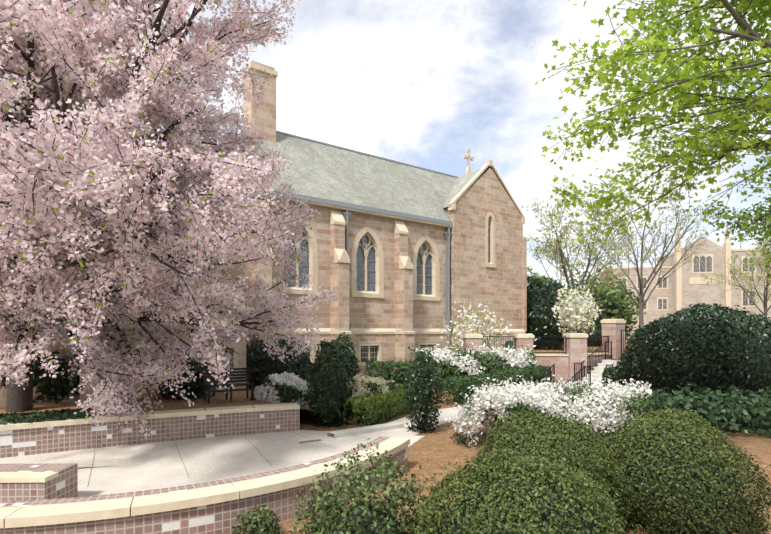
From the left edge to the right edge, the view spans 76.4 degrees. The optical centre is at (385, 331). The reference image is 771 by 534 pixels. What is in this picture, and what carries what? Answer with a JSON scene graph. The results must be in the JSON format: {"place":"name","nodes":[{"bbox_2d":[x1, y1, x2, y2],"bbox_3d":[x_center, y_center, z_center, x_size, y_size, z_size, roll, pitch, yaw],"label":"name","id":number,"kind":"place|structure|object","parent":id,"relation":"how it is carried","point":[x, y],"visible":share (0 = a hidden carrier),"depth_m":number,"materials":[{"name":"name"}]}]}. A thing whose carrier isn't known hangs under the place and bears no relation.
{"place":"outdoors","nodes":[
{"label":"outdoors","id":0,"kind":"place"},
{"bbox_2d":[13,427,417,533],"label":"litter petals","id":1,"kind":"object","parent":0,"point":[209,460],"visible":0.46,"depth_m":9.87,"materials":[{"name":"pink plant"}]},
{"bbox_2d":[0,0,770,289],"label":"sky","id":2,"kind":"structure","parent":0,"point":[420,83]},
{"bbox_2d":[241,356,770,533],"bbox_3d":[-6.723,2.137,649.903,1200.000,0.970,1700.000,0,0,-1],"label":"ground","id":3,"kind":"structure","parent":0,"point":[434,446],"depth_m":10.53,"materials":[{"name":"brown soil"}]},
{"bbox_2d":[0,387,347,421],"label":"mulch bed","id":4,"kind":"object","parent":3,"relation":"on","point":[239,398],"depth_m":13.69,"materials":[{"name":"brown soil"}]},
{"bbox_2d":[0,407,107,424],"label":"ground cover plants","id":5,"kind":"object","parent":4,"relation":"on","point":[23,417],"visible":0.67,"depth_m":10.71,"materials":[{"name":"green plant"}]},
{"bbox_2d":[33,350,82,405],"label":"dark bush leaves","id":6,"kind":"object","parent":4,"relation":"on","point":[65,390],"visible":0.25,"depth_m":13.45,"materials":[{"name":"green plant"}]},
{"bbox_2d":[0,0,341,438],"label":"cherry tree","id":7,"kind":"object","parent":4,"relation":"on","point":[93,157],"depth_m":9.34,"materials":[{"name":"pink plant"}]},
{"bbox_2d":[155,347,216,400],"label":"dark bush leaves","id":8,"kind":"object","parent":4,"relation":"on","point":[166,396],"visible":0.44,"depth_m":14.30,"materials":[{"name":"green plant"}]},
{"bbox_2d":[203,367,254,403],"bbox_3d":[-4.525,1.541,14.170,1.320,0.922,0.570,0,0,-34],"label":"bench","id":9,"kind":"object","parent":4,"relation":"on","point":[208,375],"visible":0.98,"depth_m":14.22,"materials":[{"name":"black metal"}]},
{"bbox_2d":[250,369,260,399],"bbox_3d":[-3.814,1.567,14.347,0.341,0.970,0.123,0,0,22],"label":"vent pipe","id":10,"kind":"object","parent":4,"relation":"on","point":[254,371],"visible":0.75,"depth_m":14.35,"materials":[{"name":"black metal"}]},
{"bbox_2d":[246,337,314,393],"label":"dark bush leaves","id":11,"kind":"object","parent":4,"relation":"on","point":[306,358],"visible":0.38,"depth_m":18.81,"materials":[{"name":"green plant"}]},
{"bbox_2d":[254,371,314,409],"bbox_3d":[-2.991,1.764,14.677,1.971,1.082,1.911,0,0,-1],"label":"azalea bush","id":12,"kind":"object","parent":4,"relation":"on","point":[287,378],"depth_m":14.19,"materials":[{"name":"white plant"}]},
{"bbox_2d":[232,502,282,533],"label":"small bush leaves","id":13,"kind":"object","parent":3,"relation":"on","point":[255,516],"visible":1,"depth_m":6.02,"materials":[{"name":"green plant"}]},
{"bbox_2d":[0,390,525,533],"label":"garden patio walls","id":14,"kind":"structure","parent":3,"relation":"on","point":[38,495],"depth_m":8.93,"materials":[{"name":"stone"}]},
{"bbox_2d":[0,61,526,407],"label":"church","id":15,"kind":"structure","parent":3,"relation":"on","point":[401,256],"depth_m":28.59,"materials":[{"name":"stone"}]},
{"bbox_2d":[304,500,342,533],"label":"small bush leaves","id":16,"kind":"object","parent":3,"relation":"on","point":[321,511],"visible":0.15,"depth_m":5.97,"materials":[{"name":"green plant"}]},
{"bbox_2d":[305,339,356,426],"bbox_3d":[-1.510,1.431,13.624,1.460,2.461,1.483,0,0,-1],"label":"evergreen shrub","id":17,"kind":"object","parent":3,"relation":"on","point":[345,371],"visible":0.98,"depth_m":13.28,"materials":[{"name":"green plant"}]},
{"bbox_2d":[323,332,360,380],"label":"dark bush leaves","id":18,"kind":"object","parent":3,"relation":"on","point":[345,340],"visible":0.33,"depth_m":22.12,"materials":[{"name":"green plant"}]},
{"bbox_2d":[291,438,444,533],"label":"abelia bush leaves","id":19,"kind":"object","parent":3,"relation":"on","point":[357,490],"visible":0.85,"depth_m":5.01,"materials":[{"name":"green plant"}]},
{"bbox_2d":[346,373,404,415],"bbox_3d":[-0.521,1.999,15.530,2.054,1.320,2.097,0,0,-45],"label":"azalea bush","id":20,"kind":"object","parent":3,"relation":"on","point":[358,387],"depth_m":15.06,"materials":[{"name":"beige plant"}]},
{"bbox_2d":[342,382,413,426],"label":"yellow hedge leaves","id":21,"kind":"object","parent":3,"relation":"on","point":[363,400],"visible":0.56,"depth_m":13.84,"materials":[{"name":"green plant"}]},
{"bbox_2d":[6,287,770,533],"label":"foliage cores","id":22,"kind":"object","parent":3,"relation":"on","point":[612,307],"visible":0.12,"depth_m":12.47,"materials":[{"name":"green plant"}]},
{"bbox_2d":[527,266,572,291],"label":"tree mass leaves","id":23,"kind":"object","parent":22,"relation":"attached to","point":[529,270],"visible":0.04,"depth_m":79.50,"materials":[{"name":"green plant"}]},
{"bbox_2d":[527,271,596,326],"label":"tree mass leaves","id":24,"kind":"object","parent":22,"relation":"attached to","point":[537,276],"visible":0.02,"depth_m":56.72,"materials":[{"name":"green plant"}]},
{"bbox_2d":[551,281,601,334],"bbox_3d":[13.059,-0.984,33.561,3.869,4.895,3.789,0,0,-1],"label":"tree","id":25,"kind":"object","parent":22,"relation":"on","point":[581,310],"depth_m":33.17,"materials":[{"name":"white plant"}]},
{"bbox_2d":[563,269,638,335],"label":"tree mass leaves","id":26,"kind":"object","parent":22,"relation":"attached to","point":[629,299],"visible":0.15,"depth_m":76.39,"materials":[{"name":"green plant"}]},
{"bbox_2d":[576,275,647,339],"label":"tree mass leaves","id":27,"kind":"object","parent":22,"relation":"attached to","point":[620,303],"visible":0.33,"depth_m":58.08,"materials":[{"name":"green plant"}]},
{"bbox_2d":[364,359,424,383],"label":"dark hedge leaves","id":28,"kind":"object","parent":3,"relation":"on","point":[381,365],"visible":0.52,"depth_m":19.90,"materials":[{"name":"green plant"}]},
{"bbox_2d":[402,346,444,433],"bbox_3d":[0.982,1.513,12.728,1.148,2.308,1.177,0,0,-1],"label":"evergreen shrub","id":29,"kind":"object","parent":3,"relation":"on","point":[422,425],"visible":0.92,"depth_m":12.49,"materials":[{"name":"green plant"}]},
{"bbox_2d":[436,297,511,357],"bbox_3d":[4.972,0.449,27.472,5.260,4.896,3.980,0,0,36],"label":"viburnum shrub","id":30,"kind":"object","parent":3,"relation":"on","point":[469,325],"depth_m":27.36,"materials":[{"name":"white plant"}]},
{"bbox_2d":[414,342,536,381],"bbox_3d":[4.295,1.575,23.785,5.916,2.196,2.355,0,0,7],"label":"azalea hedge","id":31,"kind":"object","parent":3,"relation":"on","point":[519,357],"depth_m":23.20,"materials":[{"name":"white plant"}]},
{"bbox_2d":[436,364,551,405],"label":"green hedge leaves","id":32,"kind":"object","parent":3,"relation":"on","point":[467,381],"visible":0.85,"depth_m":18.78,"materials":[{"name":"green plant"}]},
{"bbox_2d":[405,438,635,533],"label":"rounded bush","id":33,"kind":"object","parent":3,"relation":"on","point":[430,515],"visible":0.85,"depth_m":4.18,"materials":[{"name":"green plant"}]},
{"bbox_2d":[287,458,769,533],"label":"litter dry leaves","id":34,"kind":"object","parent":3,"relation":"on","point":[461,479],"visible":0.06,"depth_m":8.83,"materials":[{"name":"brown plant"}]},
{"bbox_2d":[458,404,641,533],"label":"rounded bush","id":35,"kind":"object","parent":3,"relation":"on","point":[536,427],"visible":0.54,"depth_m":6.26,"materials":[{"name":"green plant"}]},
{"bbox_2d":[445,375,654,448],"bbox_3d":[3.924,1.842,11.905,5.134,1.606,2.664,0,0,-1],"label":"azalea hedge","id":36,"kind":"object","parent":3,"relation":"on","point":[545,397],"depth_m":11.37,"materials":[{"name":"white plant"}]},
{"bbox_2d":[457,319,651,388],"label":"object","id":37,"kind":"structure","parent":3,"relation":"on","point":[576,358],"depth_m":24.83,"materials":[{"name":"stone"}]},
{"bbox_2d":[526,274,576,349],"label":"evergreen bush leaves","id":38,"kind":"object","parent":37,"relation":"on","point":[540,283],"visible":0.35,"depth_m":36.18,"materials":[{"name":"green plant"}]},
{"bbox_2d":[577,324,601,346],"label":"clipped bush leaves","id":39,"kind":"object","parent":37,"relation":"on","point":[598,327],"visible":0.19,"depth_m":44.62,"materials":[{"name":"green plant"}]},
{"bbox_2d":[520,193,641,332],"bbox_3d":[15.880,-5.176,40.184,11.560,13.277,10.850,0,0,-1],"label":"tree","id":40,"kind":"object","parent":3,"relation":"on","point":[563,242],"depth_m":39.57,"materials":[{"name":"green plant"}]},
{"bbox_2d":[601,366,637,386],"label":"hedge leaves","id":41,"kind":"object","parent":3,"relation":"on","point":[609,371],"visible":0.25,"depth_m":21.93,"materials":[{"name":"green plant"}]},
{"bbox_2d":[563,162,727,326],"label":"bare tree","id":42,"kind":"object","parent":3,"relation":"on","point":[641,295],"depth_m":45.08,"materials":[{"name":"plant"}]},
{"bbox_2d":[588,403,770,533],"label":"rounded bush","id":43,"kind":"object","parent":3,"relation":"on","point":[719,443],"visible":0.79,"depth_m":6.19,"materials":[{"name":"green plant"}]},
{"bbox_2d":[600,226,770,337],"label":"building","id":44,"kind":"structure","parent":3,"relation":"on","point":[687,287],"depth_m":93.02,"materials":[{"name":"stone"}]},
{"bbox_2d":[613,380,770,437],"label":"plants","id":45,"kind":"object","parent":3,"relation":"on","point":[736,400],"visible":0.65,"depth_m":12.60,"materials":[{"name":"green plant"}]},
{"bbox_2d":[615,303,770,401],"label":"holly bush leaves","id":46,"kind":"object","parent":3,"relation":"on","point":[628,362],"visible":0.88,"depth_m":17.94,"materials":[{"name":"green plant"}]},
{"bbox_2d":[701,232,770,336],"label":"tree","id":47,"kind":"object","parent":3,"relation":"on","point":[765,301],"depth_m":73.49,"materials":[{"name":"green plant"}]},
{"bbox_2d":[535,0,770,261],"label":"maple tree","id":48,"kind":"object","parent":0,"point":[697,67],"depth_m":9.90,"materials":[{"name":"green plant"}]},
{"bbox_2d":[702,151,770,275],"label":"tree","id":49,"kind":"object","parent":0,"point":[758,208],"depth_m":27.66,"materials":[{"name":"plant"}]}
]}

